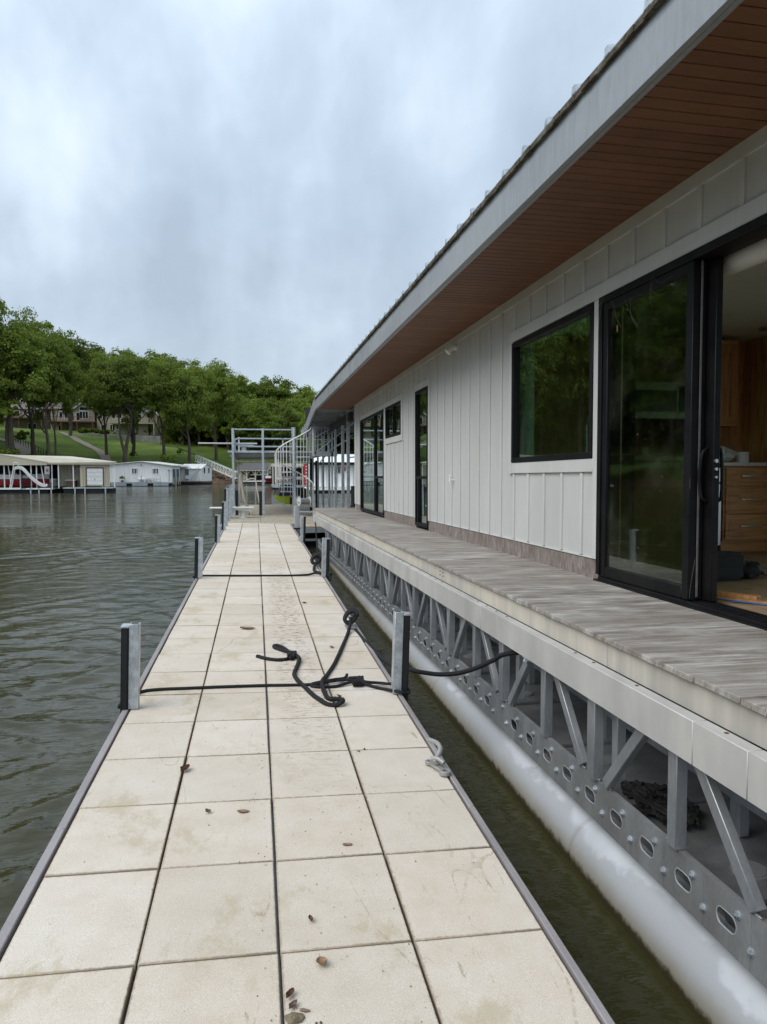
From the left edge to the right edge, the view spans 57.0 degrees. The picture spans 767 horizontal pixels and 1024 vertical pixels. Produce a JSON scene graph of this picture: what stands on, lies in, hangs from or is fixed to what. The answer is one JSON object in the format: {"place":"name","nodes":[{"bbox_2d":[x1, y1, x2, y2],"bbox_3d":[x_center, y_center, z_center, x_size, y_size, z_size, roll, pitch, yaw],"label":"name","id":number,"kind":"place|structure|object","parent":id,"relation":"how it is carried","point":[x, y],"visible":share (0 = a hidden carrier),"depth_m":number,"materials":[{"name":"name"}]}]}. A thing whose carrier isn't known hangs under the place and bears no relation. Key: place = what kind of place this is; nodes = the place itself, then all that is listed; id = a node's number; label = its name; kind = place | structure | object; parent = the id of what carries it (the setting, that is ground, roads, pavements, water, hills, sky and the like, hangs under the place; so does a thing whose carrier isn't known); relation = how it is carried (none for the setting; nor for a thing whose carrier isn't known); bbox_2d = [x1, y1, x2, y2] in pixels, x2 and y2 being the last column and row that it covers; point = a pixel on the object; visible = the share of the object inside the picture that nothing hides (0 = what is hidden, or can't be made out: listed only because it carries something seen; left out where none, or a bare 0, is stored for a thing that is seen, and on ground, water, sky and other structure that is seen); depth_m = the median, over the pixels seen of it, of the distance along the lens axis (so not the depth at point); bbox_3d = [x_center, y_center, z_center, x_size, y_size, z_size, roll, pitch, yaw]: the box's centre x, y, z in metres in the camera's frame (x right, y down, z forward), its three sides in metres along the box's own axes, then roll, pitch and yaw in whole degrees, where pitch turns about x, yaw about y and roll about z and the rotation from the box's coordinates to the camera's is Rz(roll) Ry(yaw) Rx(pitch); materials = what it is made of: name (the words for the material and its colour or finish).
{"place":"outdoors","nodes":[
{"label":"outdoors","id":0,"kind":"place"},
{"bbox_2d":[0,438,36,454],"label":"dirt path","id":1,"kind":"structure","parent":0,"point":[24,450],"depth_m":111.02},
{"bbox_2d":[0,423,353,483],"bbox_3d":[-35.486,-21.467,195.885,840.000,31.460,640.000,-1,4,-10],"label":"hillside","id":2,"kind":"structure","parent":0,"point":[145,451],"depth_m":127.75,"materials":[{"name":"plant"}]},
{"bbox_2d":[0,299,15,373],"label":"oak tree","id":3,"kind":"object","parent":2,"relation":"on","point":[2,309],"visible":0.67,"depth_m":88.95,"materials":[{"name":"green plant"}]},
{"bbox_2d":[0,399,20,418],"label":"bush","id":4,"kind":"object","parent":2,"relation":"on","point":[5,409],"visible":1,"depth_m":88.84,"materials":[{"name":"green plant"}]},
{"bbox_2d":[0,402,51,428],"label":"lake house","id":5,"kind":"structure","parent":2,"relation":"on","point":[23,421],"depth_m":163.04,"materials":[{"name":"brown"}]},
{"bbox_2d":[0,321,60,454],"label":"oak tree","id":6,"kind":"object","parent":2,"relation":"on","point":[20,354],"visible":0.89,"depth_m":90.93,"materials":[{"name":"green plant"}]},
{"bbox_2d":[1,306,77,455],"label":"oak tree","id":7,"kind":"object","parent":2,"relation":"on","point":[33,325],"visible":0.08,"depth_m":102.93,"materials":[{"name":"green plant"}]},
{"bbox_2d":[14,325,88,455],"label":"oak tree","id":8,"kind":"object","parent":2,"relation":"on","point":[57,366],"visible":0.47,"depth_m":96.13,"materials":[{"name":"green plant"}]},
{"bbox_2d":[35,331,80,455],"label":"oak tree","id":9,"kind":"object","parent":2,"relation":"on","point":[66,349],"visible":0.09,"depth_m":98.84,"materials":[{"name":"green plant"}]},
{"bbox_2d":[47,403,96,430],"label":"lake house","id":10,"kind":"structure","parent":2,"relation":"on","point":[83,418],"depth_m":160.31,"materials":[{"name":"brown"}]},
{"bbox_2d":[51,329,106,435],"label":"oak tree","id":11,"kind":"object","parent":2,"relation":"on","point":[79,350],"visible":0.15,"depth_m":139.21,"materials":[{"name":"green plant"}]},
{"bbox_2d":[60,432,110,460],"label":"footpath","id":12,"kind":"structure","parent":2,"relation":"on","point":[100,452],"depth_m":123.35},
{"bbox_2d":[78,349,136,454],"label":"oak tree","id":13,"kind":"object","parent":2,"relation":"on","point":[99,407],"visible":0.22,"depth_m":112.38,"materials":[{"name":"green plant"}]},
{"bbox_2d":[72,433,160,442],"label":"retaining wall","id":14,"kind":"structure","parent":2,"relation":"on","point":[154,439],"depth_m":144.57,"materials":[{"name":"concrete"}]},
{"bbox_2d":[87,354,162,462],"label":"oak tree","id":15,"kind":"object","parent":2,"relation":"on","point":[129,390],"visible":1,"depth_m":105.36,"materials":[{"name":"green plant"}]},
{"bbox_2d":[106,408,160,434],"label":"lake house","id":16,"kind":"structure","parent":2,"relation":"on","point":[145,422],"depth_m":155.93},
{"bbox_2d":[117,348,159,454],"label":"oak tree","id":17,"kind":"object","parent":2,"relation":"on","point":[132,437],"visible":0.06,"depth_m":119.61,"materials":[{"name":"green plant"}]},
{"bbox_2d":[143,349,173,369],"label":"oak tree","id":18,"kind":"object","parent":2,"relation":"on","point":[153,354],"visible":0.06,"depth_m":177.73,"materials":[{"name":"green plant"}]},
{"bbox_2d":[137,359,186,461],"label":"oak tree","id":19,"kind":"object","parent":2,"relation":"on","point":[163,373],"visible":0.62,"depth_m":111.83,"materials":[{"name":"green plant"}]},
{"bbox_2d":[157,454,176,465],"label":"bush","id":20,"kind":"object","parent":2,"relation":"on","point":[166,458],"visible":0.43,"depth_m":107.05,"materials":[{"name":"green plant"}]},
{"bbox_2d":[159,353,190,374],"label":"oak tree","id":21,"kind":"object","parent":2,"relation":"on","point":[183,363],"visible":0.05,"depth_m":169.28,"materials":[{"name":"green plant"}]},
{"bbox_2d":[156,411,194,444],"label":"oak tree","id":22,"kind":"object","parent":2,"relation":"on","point":[162,417],"visible":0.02,"depth_m":143.54,"materials":[{"name":"green plant"}]},
{"bbox_2d":[0,392,353,450],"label":"woodland understory","id":23,"kind":"object","parent":2,"relation":"on","point":[173,437],"visible":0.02,"depth_m":147.51,"materials":[{"name":"green plant"}]},
{"bbox_2d":[163,365,216,463],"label":"oak tree","id":24,"kind":"object","parent":2,"relation":"on","point":[192,406],"visible":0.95,"depth_m":112.84,"materials":[{"name":"green plant"}]},
{"bbox_2d":[168,389,211,445],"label":"oak tree","id":25,"kind":"object","parent":2,"relation":"on","point":[199,434],"visible":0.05,"depth_m":142.66,"materials":[{"name":"green plant"}]},
{"bbox_2d":[184,358,234,377],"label":"oak tree","id":26,"kind":"object","parent":2,"relation":"on","point":[196,363],"visible":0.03,"depth_m":157.56,"materials":[{"name":"green plant"}]},
{"bbox_2d":[188,388,231,446],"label":"oak tree","id":27,"kind":"object","parent":2,"relation":"on","point":[218,432],"visible":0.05,"depth_m":139.22,"materials":[{"name":"green plant"}]},
{"bbox_2d":[195,357,248,459],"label":"oak tree","id":28,"kind":"object","parent":2,"relation":"on","point":[223,402],"visible":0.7,"depth_m":122.46,"materials":[{"name":"green plant"}]},
{"bbox_2d":[206,392,252,449],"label":"oak tree","id":29,"kind":"object","parent":2,"relation":"on","point":[224,431],"visible":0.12,"depth_m":137.31,"materials":[{"name":"green plant"}]},
{"bbox_2d":[212,467,269,482],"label":"riprap","id":30,"kind":"object","parent":2,"relation":"on","point":[217,477],"visible":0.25,"depth_m":111.69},
{"bbox_2d":[228,372,257,403],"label":"oak tree","id":31,"kind":"object","parent":2,"relation":"on","point":[242,380],"visible":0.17,"depth_m":150.52,"materials":[{"name":"green plant"}]},
{"bbox_2d":[220,402,269,450],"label":"oak tree","id":32,"kind":"object","parent":2,"relation":"on","point":[241,425],"visible":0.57,"depth_m":132.47,"materials":[{"name":"green plant"}]},
{"bbox_2d":[230,406,280,450],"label":"oak tree","id":33,"kind":"object","parent":2,"relation":"on","point":[254,420],"visible":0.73,"depth_m":131.54,"materials":[{"name":"green plant"}]},
{"bbox_2d":[244,375,295,405],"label":"oak tree","id":34,"kind":"object","parent":2,"relation":"on","point":[267,388],"visible":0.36,"depth_m":154.66,"materials":[{"name":"green plant"}]},
{"bbox_2d":[250,396,295,450],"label":"oak tree","id":35,"kind":"object","parent":2,"relation":"on","point":[272,405],"visible":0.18,"depth_m":138.27,"materials":[{"name":"green plant"}]},
{"bbox_2d":[270,404,302,462],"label":"young tree","id":36,"kind":"object","parent":2,"relation":"on","point":[287,418],"visible":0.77,"depth_m":125.30,"materials":[{"name":"green plant"}]},
{"bbox_2d":[277,384,314,404],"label":"oak tree","id":37,"kind":"object","parent":2,"relation":"on","point":[290,395],"visible":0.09,"depth_m":155.74,"materials":[{"name":"green plant"}]},
{"bbox_2d":[284,384,317,411],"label":"oak tree","id":38,"kind":"object","parent":2,"relation":"on","point":[305,390],"visible":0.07,"depth_m":147.00,"materials":[{"name":"green plant"}]},
{"bbox_2d":[285,391,326,438],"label":"oak tree","id":39,"kind":"object","parent":2,"relation":"on","point":[308,404],"visible":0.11,"depth_m":138.85,"materials":[{"name":"green plant"}]},
{"bbox_2d":[291,415,325,463],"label":"young tree","id":40,"kind":"object","parent":2,"relation":"on","point":[302,423],"visible":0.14,"depth_m":123.73,"materials":[{"name":"green plant"}]},
{"bbox_2d":[274,423,314,515],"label":"spiral staircase","id":41,"kind":"structure","parent":0,"point":[277,470],"depth_m":24.25,"materials":[{"name":"white metal"}]},
{"bbox_2d":[0,0,644,392],"label":"sky","id":42,"kind":"structure","parent":0,"point":[252,186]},
{"bbox_2d":[0,482,701,1023],"bbox_3d":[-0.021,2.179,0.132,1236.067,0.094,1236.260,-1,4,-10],"label":"water","id":43,"kind":"structure","parent":0,"point":[84,578],"depth_m":7.41,"materials":[{"name":"liquid"}]},
{"bbox_2d":[0,454,116,492],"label":"cream boathouse","id":44,"kind":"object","parent":43,"relation":"in","point":[89,475],"visible":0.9,"depth_m":65.98,"materials":[{"name":"white paint"}]},
{"bbox_2d":[0,465,49,485],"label":"motorboat","id":45,"kind":"object","parent":44,"relation":"on","point":[16,481],"visible":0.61,"depth_m":66.15,"materials":[{"name":"red paint"}]},
{"bbox_2d":[9,462,46,487],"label":"water slide","id":46,"kind":"object","parent":44,"relation":"on","point":[28,474],"visible":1,"depth_m":64.56,"materials":[{"name":"white paint"}]},
{"bbox_2d":[110,461,188,485],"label":"white boathouse","id":47,"kind":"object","parent":43,"relation":"in","point":[132,471],"visible":0.97,"depth_m":91.67,"materials":[{"name":"metal"}]},
{"bbox_2d":[177,464,212,484],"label":"white boathouse","id":48,"kind":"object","parent":43,"relation":"in","point":[198,474],"visible":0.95,"depth_m":100.73,"materials":[{"name":"metal"}]},
{"bbox_2d":[235,463,270,481],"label":"dock pavilion","id":49,"kind":"structure","parent":43,"relation":"in","point":[250,468],"depth_m":111.10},
{"bbox_2d":[194,455,237,478],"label":"gangway","id":50,"kind":"object","parent":49,"relation":"on","point":[219,470],"visible":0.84,"depth_m":109.61,"materials":[{"name":"white paint"}]},
{"bbox_2d":[220,504,324,546],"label":"swim platform","id":51,"kind":"structure","parent":43,"relation":"on","point":[280,514],"depth_m":23.23,"materials":[{"name":"concrete"}]},
{"bbox_2d":[209,507,253,517],"bbox_3d":[-5.041,0.016,23.523,1.450,0.360,0.440,-1,4,-10],"label":"diving board","id":52,"kind":"object","parent":51,"relation":"on","point":[244,511],"visible":0.93,"depth_m":23.41,"materials":[{"name":"white paint"}]},
{"bbox_2d":[239,473,249,514],"bbox_3d":[-4.942,-0.639,25.171,0.507,1.497,0.145,3,5,39],"label":"driftwood pole","id":53,"kind":"object","parent":51,"relation":"on","point":[243,492],"visible":0.83,"depth_m":25.17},
{"bbox_2d":[228,427,315,515],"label":"sundeck tower","id":54,"kind":"structure","parent":51,"relation":"on","point":[237,455],"depth_m":24.81,"materials":[{"name":"metal"}]},
{"bbox_2d":[198,442,256,450],"bbox_3d":[-5.568,-2.315,25.322,2.060,0.325,0.440,-1,4,-10],"label":"diving board","id":55,"kind":"object","parent":54,"relation":"on","point":[243,446],"visible":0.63,"depth_m":25.22,"materials":[{"name":"white paint"}]},
{"bbox_2d":[316,430,319,507],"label":"slip column","id":56,"kind":"structure","parent":51,"relation":"on","point":[317,474],"depth_m":29.15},
{"bbox_2d":[271,463,309,488],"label":"open boathouse","id":57,"kind":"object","parent":43,"relation":"on","point":[302,470],"visible":0.48,"depth_m":77.33,"materials":[{"name":"white paint"}]},
{"bbox_2d":[275,482,305,503],"bbox_3d":[-4.529,-0.904,34.044,1.396,1.150,3.200,-1,4,-10],"label":"personal watercraft","id":58,"kind":"object","parent":43,"relation":"on","point":[279,497],"visible":0.47,"depth_m":32.70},
{"bbox_2d":[0,523,614,1023],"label":"floating walkway","id":59,"kind":"structure","parent":43,"relation":"on","point":[216,925],"depth_m":2.87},
{"bbox_2d":[120,622,140,713],"bbox_3d":[-1.669,1.221,4.652,0.112,0.985,0.090,1,3,-10],"label":"bumper post","id":60,"kind":"object","parent":59,"relation":"attached to","point":[130,667],"visible":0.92,"depth_m":4.61,"materials":[{"name":"metal"}]},
{"bbox_2d":[194,537,202,579],"bbox_3d":[-2.669,0.867,10.191,0.112,1.020,0.090,1,3,-10],"label":"bumper post","id":61,"kind":"object","parent":59,"relation":"attached to","point":[198,567],"visible":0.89,"depth_m":10.14,"materials":[{"name":"metal"}]},
{"bbox_2d":[215,514,220,541],"bbox_3d":[-3.574,0.562,15.201,0.112,1.020,0.090,1,3,-10],"label":"bumper post","id":62,"kind":"object","parent":59,"relation":"attached to","point":[217,527],"visible":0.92,"depth_m":15.15,"materials":[{"name":"metal"}]},
{"bbox_2d":[221,501,226,530],"bbox_3d":[-4.122,0.306,18.243,0.112,1.160,0.090,1,3,-10],"label":"bumper post","id":63,"kind":"object","parent":59,"relation":"attached to","point":[224,515],"visible":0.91,"depth_m":18.20,"materials":[{"name":"metal"}]},
{"bbox_2d":[192,572,331,580],"bbox_3d":[-1.792,0.953,10.531,2.016,0.089,0.425,1,3,-10],"label":"mooring rope","id":64,"kind":"object","parent":59,"relation":"on","point":[330,576],"visible":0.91,"depth_m":10.54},
{"bbox_2d":[117,673,410,708],"bbox_3d":[-0.814,1.271,5.102,2.004,0.055,0.646,1,3,-10],"label":"mooring rope","id":65,"kind":"object","parent":59,"relation":"on","point":[315,684],"visible":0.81,"depth_m":5.20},
{"bbox_2d":[284,1012,304,1023],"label":"dirt clump","id":66,"kind":"object","parent":59,"relation":"on","point":[293,1017],"visible":1,"depth_m":2.06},
{"bbox_2d":[293,496,311,535],"bbox_3d":[-2.196,0.157,19.157,0.480,1.160,0.403,-1,4,-10],"label":"rope winch","id":67,"kind":"object","parent":59,"relation":"attached to","point":[298,502],"visible":0.97,"depth_m":19.17,"materials":[{"name":"metal"}]},
{"bbox_2d":[300,515,305,543],"bbox_3d":[-1.798,0.585,15.778,0.116,1.020,0.090,1,3,-10],"label":"bumper post","id":68,"kind":"object","parent":59,"relation":"attached to","point":[303,528],"visible":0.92,"depth_m":15.73,"materials":[{"name":"metal"}]},
{"bbox_2d":[256,617,351,707],"bbox_3d":[-0.688,1.208,6.004,0.796,0.131,2.445,0,3,-1],"label":"loose rope","id":69,"kind":"object","parent":59,"relation":"on","point":[307,689],"visible":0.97,"depth_m":5.60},
{"bbox_2d":[321,537,329,580],"bbox_3d":[-0.876,0.896,10.670,0.116,1.020,0.090,1,3,-10],"label":"bumper post","id":70,"kind":"object","parent":59,"relation":"attached to","point":[325,556],"visible":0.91,"depth_m":10.62,"materials":[{"name":"metal"}]},
{"bbox_2d":[343,608,358,624],"bbox_3d":[-0.344,1.085,7.356,0.160,0.153,0.191,1,3,-10],"label":"rope coil","id":71,"kind":"object","parent":59,"relation":"on","point":[347,613],"visible":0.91,"depth_m":7.30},
{"bbox_2d":[391,611,410,702],"bbox_3d":[0.121,1.232,5.149,0.116,1.020,0.090,1,3,-10],"label":"bumper post","id":72,"kind":"object","parent":59,"relation":"attached to","point":[400,650],"visible":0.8,"depth_m":5.10,"materials":[{"name":"metal"}]},
{"bbox_2d":[425,738,450,776],"bbox_3d":[0.288,1.337,3.872,0.107,0.108,0.287,1,3,-10],"label":"dock cleat","id":73,"kind":"object","parent":59,"relation":"on","point":[432,761],"visible":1,"depth_m":3.83,"materials":[{"name":"metal"}]},
{"bbox_2d":[322,428,323,507],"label":"slip column","id":74,"kind":"structure","parent":43,"relation":"in","point":[322,474],"depth_m":26.99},
{"bbox_2d":[304,454,354,492],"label":"white floating house","id":75,"kind":"structure","parent":43,"relation":"on","point":[352,477],"depth_m":66.15,"materials":[{"name":"metal"}]},
{"bbox_2d":[328,424,330,507],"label":"slip column","id":76,"kind":"structure","parent":43,"relation":"in","point":[329,503],"depth_m":25.03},
{"bbox_2d":[314,427,333,507],"bbox_3d":[-2.055,-1.262,24.697,0.770,3.320,1.000,-1,4,-10],"label":"stair landing","id":77,"kind":"object","parent":76,"relation":"attached to","point":[324,453],"visible":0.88,"depth_m":24.16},
{"bbox_2d":[333,416,337,507],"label":"slip column","id":78,"kind":"structure","parent":43,"relation":"in","point":[335,418],"depth_m":23.24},
{"bbox_2d":[339,412,345,506],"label":"slip column","id":79,"kind":"structure","parent":43,"relation":"in","point":[342,466],"depth_m":21.48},
{"bbox_2d":[344,409,351,507],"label":"slip column","id":80,"kind":"structure","parent":43,"relation":"in","point":[348,457],"depth_m":20.20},
{"bbox_2d":[312,0,766,1023],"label":"houseboat","id":81,"kind":"object","parent":43,"relation":"on","point":[618,210],"visible":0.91,"depth_m":4.63,"materials":[{"name":"metal"}]},
{"bbox_2d":[301,400,353,441],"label":"slip roof","id":82,"kind":"structure","parent":81,"relation":"attached to","point":[321,418],"depth_m":23.20,"materials":[{"name":"metal"}]},
{"bbox_2d":[360,409,384,515],"bbox_3d":[-0.248,-1.066,15.734,0.080,2.158,2.946,-1,3,-11],"label":"sliding glass door","id":83,"kind":"structure","parent":81,"relation":"in","point":[372,426],"depth_m":15.68,"materials":[{"name":"black glass"}]},
{"bbox_2d":[385,400,400,438],"bbox_3d":[0.205,-1.730,13.359,0.080,0.606,1.396,-1,3,-11],"label":"window","id":84,"kind":"structure","parent":81,"relation":"in","point":[392,412],"depth_m":13.32,"materials":[{"name":"black glass"}]},
{"bbox_2d":[415,386,428,527],"bbox_3d":[0.631,-0.856,11.214,0.080,2.178,0.806,-1,3,-11],"label":"glass door","id":85,"kind":"structure","parent":81,"relation":"in","point":[421,396],"depth_m":11.30,"materials":[{"name":"black glass"}]},
{"bbox_2d":[354,629,518,676],"bbox_3d":[0.142,1.086,5.915,0.414,0.428,2.672,-2,4,-27],"label":"houseboat line","id":86,"kind":"object","parent":81,"relation":"hanging from","point":[460,672],"visible":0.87,"depth_m":5.19,"materials":[{"name":"fabric"}]},
{"bbox_2d":[511,303,593,462],"bbox_3d":[1.539,-1.091,6.520,0.080,1.231,1.756,-1,3,-11],"label":"window","id":87,"kind":"structure","parent":81,"relation":"in","point":[588,310],"depth_m":6.59,"materials":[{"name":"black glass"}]},
{"bbox_2d":[534,335,743,461],"bbox_3d":[2.934,-0.768,8.010,2.970,2.350,0.063,-1,3,-11],"label":"kitchen back panel","id":88,"kind":"object","parent":81,"relation":"on","point":[561,389],"visible":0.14,"depth_m":7.79,"materials":[{"name":"wood"}]},
{"bbox_2d":[636,337,738,427],"bbox_3d":[3.179,-1.418,7.813,1.450,0.935,0.318,-1,3,-11],"label":"wall cabinet","id":89,"kind":"object","parent":88,"relation":"attached to","point":[664,360],"depth_m":7.66,"materials":[{"name":"brown wood"}]},
{"bbox_2d":[635,381,684,421],"bbox_3d":[2.926,-1.206,7.739,0.760,0.390,0.388,-1,3,-11],"label":"microwave","id":90,"kind":"object","parent":89,"relation":"attached to","point":[660,401],"visible":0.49,"depth_m":7.55,"materials":[{"name":"metal"}]},
{"bbox_2d":[635,389,676,411],"bbox_3d":[2.889,-1.186,7.538,0.530,0.230,0.007,-1,3,-11],"label":"window","id":91,"kind":"structure","parent":90,"relation":"in","point":[646,400],"depth_m":7.54,"materials":[{"name":"glass"}]},
{"bbox_2d":[720,353,730,416],"bbox_3d":[3.752,-1.395,7.777,0.136,0.700,0.010,-1,3,-11],"label":"door panel","id":92,"kind":"structure","parent":89,"relation":"in","point":[726,357],"depth_m":7.77,"materials":[{"name":"brown wood"}]},
{"bbox_2d":[620,779,701,826],"bbox_3d":[1.546,1.605,3.944,0.335,0.080,0.589,-1,3,-11],"label":"pile of rope","id":93,"kind":"object","parent":81,"relation":"on","point":[651,798],"visible":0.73,"depth_m":3.91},
{"bbox_2d":[593,213,766,630],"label":"sliding door","id":94,"kind":"structure","parent":81,"relation":"in","point":[701,268],"depth_m":4.47,"materials":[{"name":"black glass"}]},
{"bbox_2d":[718,464,720,544],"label":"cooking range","id":95,"kind":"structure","parent":81,"relation":"on","point":[719,522],"depth_m":7.46,"materials":[{"name":"metal"}]},
{"bbox_2d":[717,551,745,580],"bbox_3d":[2.611,0.420,5.497,0.330,0.220,0.215,-1,3,-11],"label":"carry bag","id":96,"kind":"object","parent":81,"relation":"on","point":[730,564],"visible":0.56,"depth_m":5.41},
{"bbox_2d":[717,590,760,599],"bbox_3d":[2.248,0.548,4.726,0.070,0.041,0.501,-3,5,-40],"label":"timber offcut","id":97,"kind":"object","parent":81,"relation":"on","point":[738,595],"visible":0.36,"depth_m":4.60,"materials":[{"name":"brown wood"}]},
{"bbox_2d":[717,595,766,603],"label":"trim strip","id":98,"kind":"object","parent":81,"relation":"on","point":[742,599],"depth_m":4.53,"materials":[{"name":"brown wood"}]},
{"bbox_2d":[718,462,766,551],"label":"drawer cabinet","id":99,"kind":"object","parent":81,"relation":"on","point":[744,514],"visible":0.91,"depth_m":7.52,"materials":[{"name":"brown wood"}]},
{"bbox_2d":[720,446,737,461],"bbox_3d":[3.644,-0.680,7.659,0.334,0.294,0.292,-1,3,-11],"label":"plastic bag","id":100,"kind":"object","parent":99,"relation":"on","point":[729,455],"visible":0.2,"depth_m":7.58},
{"bbox_2d":[735,452,748,461],"bbox_3d":[3.879,-0.591,7.641,0.130,0.113,0.130,-1,3,-11],"label":"paper roll","id":101,"kind":"object","parent":99,"relation":"on","point":[742,456],"visible":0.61,"depth_m":7.59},
{"bbox_2d":[742,560,763,577],"bbox_3d":[2.874,0.454,5.623,0.306,0.138,0.260,-1,3,-11],"label":"camera strap","id":102,"kind":"object","parent":81,"relation":"on","point":[752,569],"visible":0.6,"depth_m":5.53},
{"bbox_2d":[741,336,766,461],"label":"tall side panel","id":103,"kind":"object","parent":81,"relation":"on","point":[754,422],"visible":0.6,"depth_m":7.99,"materials":[{"name":"brown wood"}]},
{"bbox_2d":[618,463,679,573],"bbox_3d":[1.999,0.009,6.789,0.530,0.920,1.990,-1,3,-11],"label":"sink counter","id":104,"kind":"object","parent":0,"point":[654,507],"visible":0.29,"depth_m":5.84,"materials":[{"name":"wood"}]},
{"bbox_2d":[620,456,683,561],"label":"kitchen island","id":105,"kind":"structure","parent":0,"point":[678,502],"depth_m":6.67,"materials":[{"name":"stone"}]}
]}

